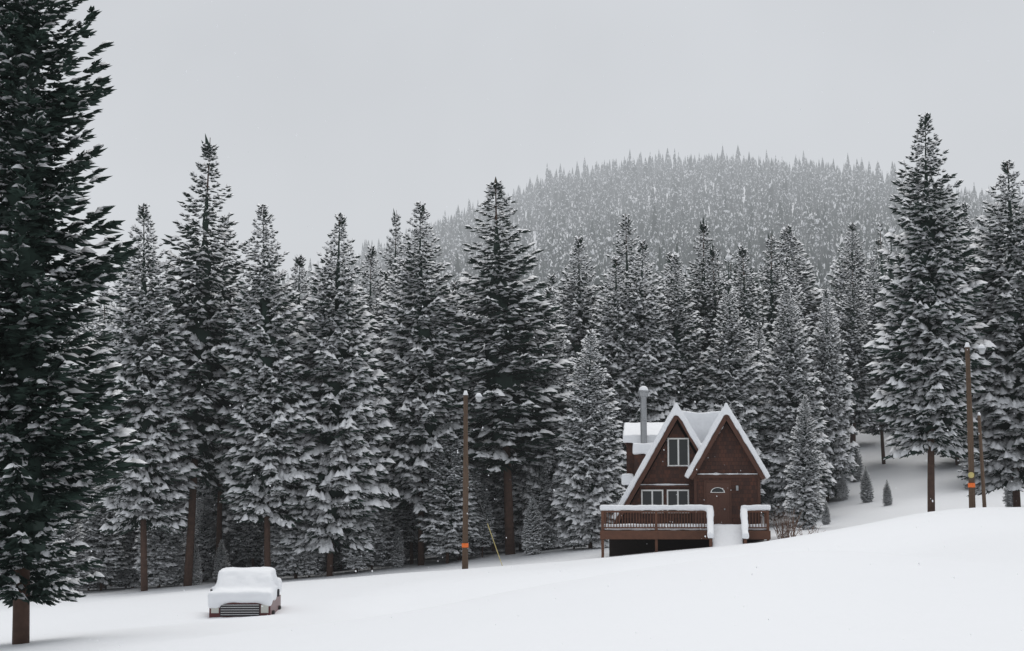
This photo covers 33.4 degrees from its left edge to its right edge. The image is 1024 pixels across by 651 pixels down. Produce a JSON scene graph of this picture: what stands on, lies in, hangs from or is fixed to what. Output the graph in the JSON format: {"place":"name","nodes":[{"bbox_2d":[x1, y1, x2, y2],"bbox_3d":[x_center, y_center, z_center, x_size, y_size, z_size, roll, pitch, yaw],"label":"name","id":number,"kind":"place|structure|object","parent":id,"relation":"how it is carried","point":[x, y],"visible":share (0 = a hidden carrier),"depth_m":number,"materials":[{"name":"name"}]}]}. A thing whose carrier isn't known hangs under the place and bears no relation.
{"place":"outdoors","nodes":[
{"label":"outdoors","id":0,"kind":"place"},
{"bbox_2d":[0,175,1023,650],"bbox_3d":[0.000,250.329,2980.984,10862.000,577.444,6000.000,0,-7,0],"label":"ground snow","id":1,"kind":"structure","parent":0,"point":[856,577],"depth_m":27.77,"materials":[{"name":"snow"}]},
{"bbox_2d":[34,476,82,565],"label":"spruce","id":2,"kind":"object","parent":1,"relation":"on","point":[47,561],"visible":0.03,"depth_m":100.11,"materials":[{"name":"green plant"}]},
{"bbox_2d":[38,476,81,567],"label":"spruce","id":3,"kind":"object","parent":1,"relation":"on","point":[49,543],"visible":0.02,"depth_m":100.05,"materials":[{"name":"green plant"}]},
{"bbox_2d":[50,510,90,592],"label":"spruce","id":4,"kind":"object","parent":1,"relation":"on","point":[70,535],"visible":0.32,"depth_m":97.24,"materials":[{"name":"green plant"}]},
{"bbox_2d":[0,0,147,644],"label":"spruce","id":5,"kind":"object","parent":1,"relation":"on","point":[32,501],"visible":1,"depth_m":41.47,"materials":[{"name":"green plant"}]},
{"bbox_2d":[42,297,109,524],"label":"spruce","id":6,"kind":"object","parent":1,"relation":"on","point":[83,330],"visible":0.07,"depth_m":111.77,"materials":[{"name":"green plant"}]},
{"bbox_2d":[77,493,102,590],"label":"spruce","id":7,"kind":"object","parent":1,"relation":"on","point":[89,586],"visible":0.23,"depth_m":99.46,"materials":[{"name":"green plant"}]},
{"bbox_2d":[72,285,123,588],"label":"spruce","id":8,"kind":"object","parent":1,"relation":"on","point":[105,293],"visible":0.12,"depth_m":106.60,"materials":[{"name":"green plant"}]},
{"bbox_2d":[80,478,131,590],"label":"spruce","id":9,"kind":"object","parent":1,"relation":"on","point":[108,551],"visible":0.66,"depth_m":98.97,"materials":[{"name":"green plant"}]},
{"bbox_2d":[99,259,137,345],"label":"spruce","id":10,"kind":"object","parent":1,"relation":"on","point":[119,293],"visible":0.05,"depth_m":117.05,"materials":[{"name":"green plant"}]},
{"bbox_2d":[113,510,140,587],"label":"spruce","id":11,"kind":"object","parent":1,"relation":"on","point":[130,576],"visible":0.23,"depth_m":100.32,"materials":[{"name":"green plant"}]},
{"bbox_2d":[85,203,202,590],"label":"spruce","id":12,"kind":"object","parent":1,"relation":"on","point":[142,355],"visible":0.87,"depth_m":94.69,"materials":[{"name":"green plant"}]},
{"bbox_2d":[131,491,185,587],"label":"spruce","id":13,"kind":"object","parent":1,"relation":"on","point":[159,547],"visible":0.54,"depth_m":97.88,"materials":[{"name":"green plant"}]},
{"bbox_2d":[161,537,184,585],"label":"spruce","id":14,"kind":"object","parent":1,"relation":"on","point":[180,573],"visible":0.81,"depth_m":98.36,"materials":[{"name":"green plant"}]},
{"bbox_2d":[164,282,189,464],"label":"spruce","id":15,"kind":"object","parent":1,"relation":"on","point":[187,291],"depth_m":111.59,"materials":[{"name":"green plant"}]},
{"bbox_2d":[182,497,208,579],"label":"spruce","id":16,"kind":"object","parent":1,"relation":"on","point":[197,502],"visible":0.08,"depth_m":104.82,"materials":[{"name":"green plant"}]},
{"bbox_2d":[192,543,202,584],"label":"spruce","id":17,"kind":"object","parent":1,"relation":"on","point":[197,577],"visible":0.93,"depth_m":97.89,"materials":[{"name":"green plant"}]},
{"bbox_2d":[172,479,223,577],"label":"spruce","id":18,"kind":"object","parent":1,"relation":"on","point":[184,504],"visible":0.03,"depth_m":106.95,"materials":[{"name":"green plant"}]},
{"bbox_2d":[153,134,250,585],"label":"spruce","id":19,"kind":"object","parent":1,"relation":"on","point":[205,341],"visible":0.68,"depth_m":98.01,"materials":[{"name":"green plant"}]},
{"bbox_2d":[194,494,216,581],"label":"spruce","id":20,"kind":"object","parent":1,"relation":"on","point":[205,538],"visible":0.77,"depth_m":102.58,"materials":[{"name":"green plant"}]},
{"bbox_2d":[188,215,251,581],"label":"spruce","id":21,"kind":"object","parent":1,"relation":"on","point":[204,489],"visible":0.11,"depth_m":102.24,"materials":[{"name":"green plant"}]},
{"bbox_2d":[212,540,230,582],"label":"spruce","id":22,"kind":"object","parent":1,"relation":"on","point":[221,560],"visible":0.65,"depth_m":98.81,"materials":[{"name":"green plant"}]},
{"bbox_2d":[184,307,262,570],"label":"spruce","id":23,"kind":"object","parent":1,"relation":"on","point":[246,563],"visible":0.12,"depth_m":106.12,"materials":[{"name":"green plant"}]},
{"bbox_2d":[207,500,248,573],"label":"spruce","id":24,"kind":"object","parent":1,"relation":"on","point":[232,558],"visible":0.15,"depth_m":106.29,"materials":[{"name":"green plant"}]},
{"bbox_2d":[226,460,263,566],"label":"spruce","id":25,"kind":"object","parent":1,"relation":"on","point":[249,540],"visible":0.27,"depth_m":102.55,"materials":[{"name":"green plant"}]},
{"bbox_2d":[209,589,280,616],"bbox_3d":[-8.778,9.205,56.400,2.240,1.780,5.215,0,-7,-4],"label":"car","id":26,"kind":"object","parent":1,"relation":"on","point":[239,609],"visible":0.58,"depth_m":54.00,"materials":[{"name":"paint"}]},
{"bbox_2d":[208,567,281,607],"bbox_3d":[-8.776,8.643,56.537,2.189,1.261,5.201,0,-7,-4],"label":"cover","id":27,"kind":"object","parent":26,"relation":"on","point":[260,585],"depth_m":55.33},
{"bbox_2d":[210,203,325,566],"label":"spruce","id":28,"kind":"object","parent":1,"relation":"on","point":[260,394],"visible":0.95,"depth_m":95.64,"materials":[{"name":"green plant"}]},
{"bbox_2d":[258,522,282,575],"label":"spruce","id":29,"kind":"object","parent":1,"relation":"on","point":[274,565],"visible":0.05,"depth_m":101.94,"materials":[{"name":"green plant"}]},
{"bbox_2d":[260,254,322,573],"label":"spruce","id":30,"kind":"object","parent":1,"relation":"on","point":[299,260],"visible":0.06,"depth_m":109.09,"materials":[{"name":"green plant"}]},
{"bbox_2d":[263,462,326,578],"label":"spruce","id":31,"kind":"object","parent":1,"relation":"on","point":[284,555],"visible":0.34,"depth_m":96.63,"materials":[{"name":"green plant"}]},
{"bbox_2d":[289,522,326,576],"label":"spruce","id":32,"kind":"object","parent":1,"relation":"on","point":[313,560],"visible":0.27,"depth_m":96.96,"materials":[{"name":"green plant"}]},
{"bbox_2d":[322,553,345,570],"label":"spruce","id":33,"kind":"object","parent":1,"relation":"on","point":[337,564],"visible":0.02,"depth_m":102.98,"materials":[{"name":"green plant"}]},
{"bbox_2d":[271,212,400,575],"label":"spruce","id":34,"kind":"object","parent":1,"relation":"on","point":[343,416],"visible":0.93,"depth_m":96.59,"materials":[{"name":"green plant"}]},
{"bbox_2d":[338,507,372,572],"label":"spruce","id":35,"kind":"object","parent":1,"relation":"on","point":[359,558],"visible":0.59,"depth_m":96.58,"materials":[{"name":"green plant"}]},
{"bbox_2d":[336,466,386,571],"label":"spruce","id":36,"kind":"object","parent":1,"relation":"on","point":[376,531],"visible":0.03,"depth_m":99.73,"materials":[{"name":"green plant"}]},
{"bbox_2d":[350,245,390,447],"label":"spruce","id":37,"kind":"object","parent":1,"relation":"on","point":[370,256],"visible":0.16,"depth_m":111.81,"materials":[{"name":"green plant"}]},
{"bbox_2d":[365,500,394,569],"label":"spruce","id":38,"kind":"object","parent":1,"relation":"on","point":[382,550],"visible":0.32,"depth_m":100.07,"materials":[{"name":"green plant"}]},
{"bbox_2d":[372,270,398,323],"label":"spruce","id":39,"kind":"object","parent":1,"relation":"on","point":[389,272],"depth_m":117.41,"materials":[{"name":"green plant"}]},
{"bbox_2d":[372,208,406,311],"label":"spruce","id":40,"kind":"object","parent":1,"relation":"on","point":[396,230],"visible":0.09,"depth_m":149.74,"materials":[{"name":"green plant"}]},
{"bbox_2d":[356,260,427,554],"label":"spruce","id":41,"kind":"object","parent":1,"relation":"on","point":[376,330],"visible":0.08,"depth_m":109.11,"materials":[{"name":"green plant"}]},
{"bbox_2d":[389,528,404,567],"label":"spruce","id":42,"kind":"object","parent":1,"relation":"on","point":[397,559],"visible":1,"depth_m":100.06,"materials":[{"name":"green plant"}]},
{"bbox_2d":[383,484,414,562],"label":"spruce","id":43,"kind":"object","parent":1,"relation":"on","point":[406,545],"visible":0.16,"depth_m":103.42,"materials":[{"name":"green plant"}]},
{"bbox_2d":[385,473,433,563],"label":"spruce","id":44,"kind":"object","parent":1,"relation":"on","point":[407,516],"visible":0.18,"depth_m":102.47,"materials":[{"name":"green plant"}]},
{"bbox_2d":[413,542,427,558],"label":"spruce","id":45,"kind":"object","parent":1,"relation":"on","point":[415,553],"visible":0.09,"depth_m":105.76,"materials":[{"name":"green plant"}]},
{"bbox_2d":[370,201,481,565],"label":"spruce","id":46,"kind":"object","parent":1,"relation":"on","point":[425,400],"visible":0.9,"depth_m":100.69,"materials":[{"name":"green plant"}]},
{"bbox_2d":[414,417,480,563],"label":"spruce","id":47,"kind":"object","parent":1,"relation":"on","point":[443,526],"visible":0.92,"depth_m":99.12,"materials":[{"name":"green plant"}]},
{"bbox_2d":[429,423,488,559],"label":"spruce","id":48,"kind":"object","parent":1,"relation":"on","point":[477,487],"visible":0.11,"depth_m":101.48,"materials":[{"name":"green plant"}]},
{"bbox_2d":[434,289,486,477],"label":"spruce","id":49,"kind":"object","parent":1,"relation":"on","point":[452,292],"visible":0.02,"depth_m":108.08,"materials":[{"name":"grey plant"}]},
{"bbox_2d":[438,280,497,501],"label":"spruce","id":50,"kind":"object","parent":1,"relation":"on","point":[454,285],"visible":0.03,"depth_m":108.49,"materials":[{"name":"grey plant"}]},
{"bbox_2d":[457,276,489,347],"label":"spruce","id":51,"kind":"object","parent":1,"relation":"on","point":[471,304],"visible":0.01,"depth_m":125.29,"materials":[{"name":"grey plant"}]},
{"bbox_2d":[462,395,502,568],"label":"utility pole","id":52,"kind":"object","parent":1,"relation":"on","point":[465,545],"visible":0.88,"depth_m":80.31,"materials":[{"name":"brown wood"}]},
{"bbox_2d":[473,483,496,556],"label":"spruce","id":53,"kind":"object","parent":1,"relation":"on","point":[487,510],"visible":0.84,"depth_m":101.35,"materials":[{"name":"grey plant"}]},
{"bbox_2d":[481,446,523,545],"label":"spruce","id":54,"kind":"object","parent":1,"relation":"on","point":[496,490],"visible":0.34,"depth_m":105.44,"materials":[{"name":"grey plant"}]},
{"bbox_2d":[439,177,575,554],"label":"spruce","id":55,"kind":"object","parent":1,"relation":"on","point":[503,302],"visible":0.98,"depth_m":101.76,"materials":[{"name":"green plant"}]},
{"bbox_2d":[521,495,543,554],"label":"spruce","id":56,"kind":"object","parent":1,"relation":"on","point":[532,528],"visible":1,"depth_m":98.92,"materials":[{"name":"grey plant"}]},
{"bbox_2d":[521,451,557,550],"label":"spruce","id":57,"kind":"object","parent":1,"relation":"on","point":[540,496],"visible":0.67,"depth_m":102.66,"materials":[{"name":"grey plant"}]},
{"bbox_2d":[512,286,580,549],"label":"spruce","id":58,"kind":"object","parent":1,"relation":"on","point":[519,483],"visible":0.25,"depth_m":104.01,"materials":[{"name":"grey plant"}]},
{"bbox_2d":[526,273,570,353],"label":"spruce","id":59,"kind":"object","parent":1,"relation":"on","point":[552,279],"visible":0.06,"depth_m":134.58,"materials":[{"name":"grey plant"}]},
{"bbox_2d":[556,486,585,548],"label":"spruce","id":60,"kind":"object","parent":1,"relation":"on","point":[561,530],"visible":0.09,"depth_m":100.06,"materials":[{"name":"grey plant"}]},
{"bbox_2d":[543,235,605,390],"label":"spruce","id":61,"kind":"object","parent":1,"relation":"on","point":[576,319],"visible":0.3,"depth_m":116.82,"materials":[{"name":"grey plant"}]},
{"bbox_2d":[550,328,626,548],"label":"spruce","id":62,"kind":"object","parent":1,"relation":"on","point":[591,478],"visible":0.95,"depth_m":98.38,"materials":[{"name":"grey plant"}]},
{"bbox_2d":[572,256,657,500],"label":"spruce","id":63,"kind":"object","parent":1,"relation":"on","point":[606,318],"visible":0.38,"depth_m":110.51,"materials":[{"name":"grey plant"}]},
{"bbox_2d":[592,214,663,358],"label":"spruce","id":64,"kind":"object","parent":1,"relation":"on","point":[626,220],"visible":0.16,"depth_m":115.25,"materials":[{"name":"grey plant"}]},
{"bbox_2d":[603,239,682,487],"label":"spruce","id":65,"kind":"object","parent":1,"relation":"on","point":[651,366],"visible":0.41,"depth_m":110.36,"materials":[{"name":"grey plant"}]},
{"bbox_2d":[648,252,707,375],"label":"spruce","id":66,"kind":"object","parent":1,"relation":"on","point":[666,274],"visible":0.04,"depth_m":121.27,"materials":[{"name":"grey plant"}]},
{"bbox_2d":[600,391,770,557],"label":"cabin","id":67,"kind":"object","parent":1,"relation":"on","point":[726,451],"visible":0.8,"depth_m":84.67,"materials":[{"name":"brown wood"}]},
{"bbox_2d":[600,386,770,546],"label":"snow","id":68,"kind":"structure","parent":67,"relation":"on","point":[696,425],"depth_m":84.33,"materials":[{"name":"snow"}]},
{"bbox_2d":[653,254,717,412],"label":"spruce","id":69,"kind":"object","parent":1,"relation":"on","point":[680,347],"visible":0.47,"depth_m":111.87,"materials":[{"name":"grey plant"}]},
{"bbox_2d":[680,218,727,391],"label":"spruce","id":70,"kind":"object","parent":1,"relation":"on","point":[703,227],"visible":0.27,"depth_m":121.40,"materials":[{"name":"grey plant"}]},
{"bbox_2d":[692,244,738,404],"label":"spruce","id":71,"kind":"object","parent":1,"relation":"on","point":[710,310],"visible":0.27,"depth_m":119.85,"materials":[{"name":"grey plant"}]},
{"bbox_2d":[712,253,746,324],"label":"spruce","id":72,"kind":"object","parent":1,"relation":"on","point":[728,258],"visible":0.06,"depth_m":165.64,"materials":[{"name":"grey plant"}]},
{"bbox_2d":[694,281,782,516],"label":"spruce","id":73,"kind":"object","parent":1,"relation":"on","point":[732,390],"visible":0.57,"depth_m":110.59,"materials":[{"name":"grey plant"}]},
{"bbox_2d":[719,241,766,326],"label":"spruce","id":74,"kind":"object","parent":1,"relation":"on","point":[730,280],"visible":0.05,"depth_m":160.95,"materials":[{"name":"grey plant"}]},
{"bbox_2d":[715,245,780,390],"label":"spruce","id":75,"kind":"object","parent":1,"relation":"on","point":[752,316],"visible":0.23,"depth_m":119.47,"materials":[{"name":"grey plant"}]},
{"bbox_2d":[744,322,776,519],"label":"spruce","id":76,"kind":"object","parent":1,"relation":"on","point":[765,498],"visible":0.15,"depth_m":115.23,"materials":[{"name":"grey plant"}]},
{"bbox_2d":[750,234,811,515],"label":"spruce","id":77,"kind":"object","parent":1,"relation":"on","point":[770,317],"visible":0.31,"depth_m":123.51,"materials":[{"name":"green plant"}]},
{"bbox_2d":[770,509,804,538],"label":"dry shrub","id":78,"kind":"object","parent":1,"relation":"on","point":[788,529],"visible":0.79,"depth_m":84.06,"materials":[{"name":"brown plant"}]},
{"bbox_2d":[766,257,817,362],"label":"spruce","id":79,"kind":"object","parent":1,"relation":"on","point":[787,264],"visible":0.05,"depth_m":128.01,"materials":[{"name":"grey plant"}]},
{"bbox_2d":[755,282,837,518],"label":"spruce","id":80,"kind":"object","parent":1,"relation":"on","point":[789,384],"visible":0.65,"depth_m":110.52,"materials":[{"name":"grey plant"}]},
{"bbox_2d":[777,285,815,397],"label":"spruce","id":81,"kind":"object","parent":1,"relation":"on","point":[798,326],"visible":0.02,"depth_m":124.81,"materials":[{"name":"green plant"}]},
{"bbox_2d":[754,225,849,433],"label":"spruce","id":82,"kind":"object","parent":1,"relation":"on","point":[812,301],"visible":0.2,"depth_m":137.15,"materials":[{"name":"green plant"}]},
{"bbox_2d":[782,394,824,528],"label":"spruce","id":83,"kind":"object","parent":1,"relation":"on","point":[802,472],"visible":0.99,"depth_m":97.10,"materials":[{"name":"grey plant"}]},
{"bbox_2d":[821,500,830,524],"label":"spruce","id":84,"kind":"object","parent":1,"relation":"on","point":[826,517],"visible":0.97,"depth_m":103.82,"materials":[{"name":"grey plant"}]},
{"bbox_2d":[808,289,860,501],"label":"spruce","id":85,"kind":"object","parent":1,"relation":"on","point":[836,414],"visible":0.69,"depth_m":123.03,"materials":[{"name":"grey plant"}]},
{"bbox_2d":[837,471,848,500],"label":"spruce","id":86,"kind":"object","parent":1,"relation":"on","point":[843,490],"visible":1,"depth_m":121.90,"materials":[{"name":"grey plant"}]},
{"bbox_2d":[822,222,879,442],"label":"spruce","id":87,"kind":"object","parent":1,"relation":"on","point":[855,259],"visible":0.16,"depth_m":149.88,"materials":[{"name":"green plant"}]},
{"bbox_2d":[848,450,863,480],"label":"spruce","id":88,"kind":"object","parent":1,"relation":"on","point":[858,474],"visible":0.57,"depth_m":129.97,"materials":[{"name":"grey plant"}]},
{"bbox_2d":[833,261,881,441],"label":"spruce","id":89,"kind":"object","parent":1,"relation":"on","point":[854,364],"visible":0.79,"depth_m":133.38,"materials":[{"name":"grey plant"}]},
{"bbox_2d":[859,467,873,502],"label":"spruce","id":90,"kind":"object","parent":1,"relation":"on","point":[866,491],"visible":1,"depth_m":117.95,"materials":[{"name":"grey plant"}]},
{"bbox_2d":[867,239,889,300],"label":"spruce","id":91,"kind":"object","parent":1,"relation":"on","point":[877,242],"visible":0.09,"depth_m":172.29,"materials":[{"name":"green plant"}]},
{"bbox_2d":[857,257,903,463],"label":"spruce","id":92,"kind":"object","parent":1,"relation":"on","point":[875,317],"visible":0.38,"depth_m":136.95,"materials":[{"name":"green plant"}]},
{"bbox_2d":[865,223,895,322],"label":"spruce","id":93,"kind":"object","parent":1,"relation":"on","point":[880,257],"visible":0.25,"depth_m":158.96,"materials":[{"name":"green plant"}]},
{"bbox_2d":[872,226,900,322],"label":"spruce","id":94,"kind":"object","parent":1,"relation":"on","point":[891,275],"visible":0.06,"depth_m":162.70,"materials":[{"name":"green plant"}]},
{"bbox_2d":[882,480,892,505],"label":"spruce","id":95,"kind":"object","parent":1,"relation":"on","point":[887,497],"visible":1,"depth_m":112.00,"materials":[{"name":"grey plant"}]},
{"bbox_2d":[860,112,996,511],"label":"spruce","id":96,"kind":"object","parent":1,"relation":"on","point":[925,387],"visible":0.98,"depth_m":90.12,"materials":[{"name":"grey plant"}]},
{"bbox_2d":[924,282,964,464],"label":"spruce","id":97,"kind":"object","parent":1,"relation":"on","point":[957,462],"depth_m":132.61,"materials":[{"name":"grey plant"}]},
{"bbox_2d":[945,202,983,421],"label":"spruce","id":98,"kind":"object","parent":1,"relation":"on","point":[964,208],"visible":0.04,"depth_m":125.06,"materials":[{"name":"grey plant"}]},
{"bbox_2d":[957,410,990,488],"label":"spruce","id":99,"kind":"object","parent":1,"relation":"on","point":[965,460],"visible":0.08,"depth_m":119.78,"materials":[{"name":"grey plant"}]},
{"bbox_2d":[965,347,986,507],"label":"utility pole","id":100,"kind":"object","parent":1,"relation":"on","point":[971,475],"visible":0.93,"depth_m":76.41,"materials":[{"name":"brown wood"}]},
{"bbox_2d":[951,159,1023,506],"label":"spruce","id":101,"kind":"object","parent":1,"relation":"on","point":[998,403],"visible":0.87,"depth_m":93.33,"materials":[{"name":"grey plant"}]},
{"bbox_2d":[967,205,1007,267],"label":"spruce","id":102,"kind":"object","parent":1,"relation":"on","point":[983,207],"visible":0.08,"depth_m":161.83,"materials":[{"name":"grey plant"}]},
{"bbox_2d":[0,0,1023,320],"label":"sky","id":103,"kind":"structure","parent":0,"point":[496,106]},
{"bbox_2d":[1,1,1023,650],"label":"snowflakes falling","id":104,"kind":"object","parent":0,"point":[507,331],"visible":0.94,"depth_m":9.04,"materials":[{"name":"white"}]},
{"bbox_2d":[46,144,1023,356],"bbox_3d":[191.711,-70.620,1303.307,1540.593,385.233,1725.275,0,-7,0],"label":"mountain trees","id":105,"kind":"object","parent":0,"point":[729,219],"visible":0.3,"depth_m":1128.39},
{"bbox_2d":[1002,488,1012,506],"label":"spruce","id":106,"kind":"object","parent":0,"point":[1008,498],"visible":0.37,"depth_m":99.93,"materials":[{"name":"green plant"}]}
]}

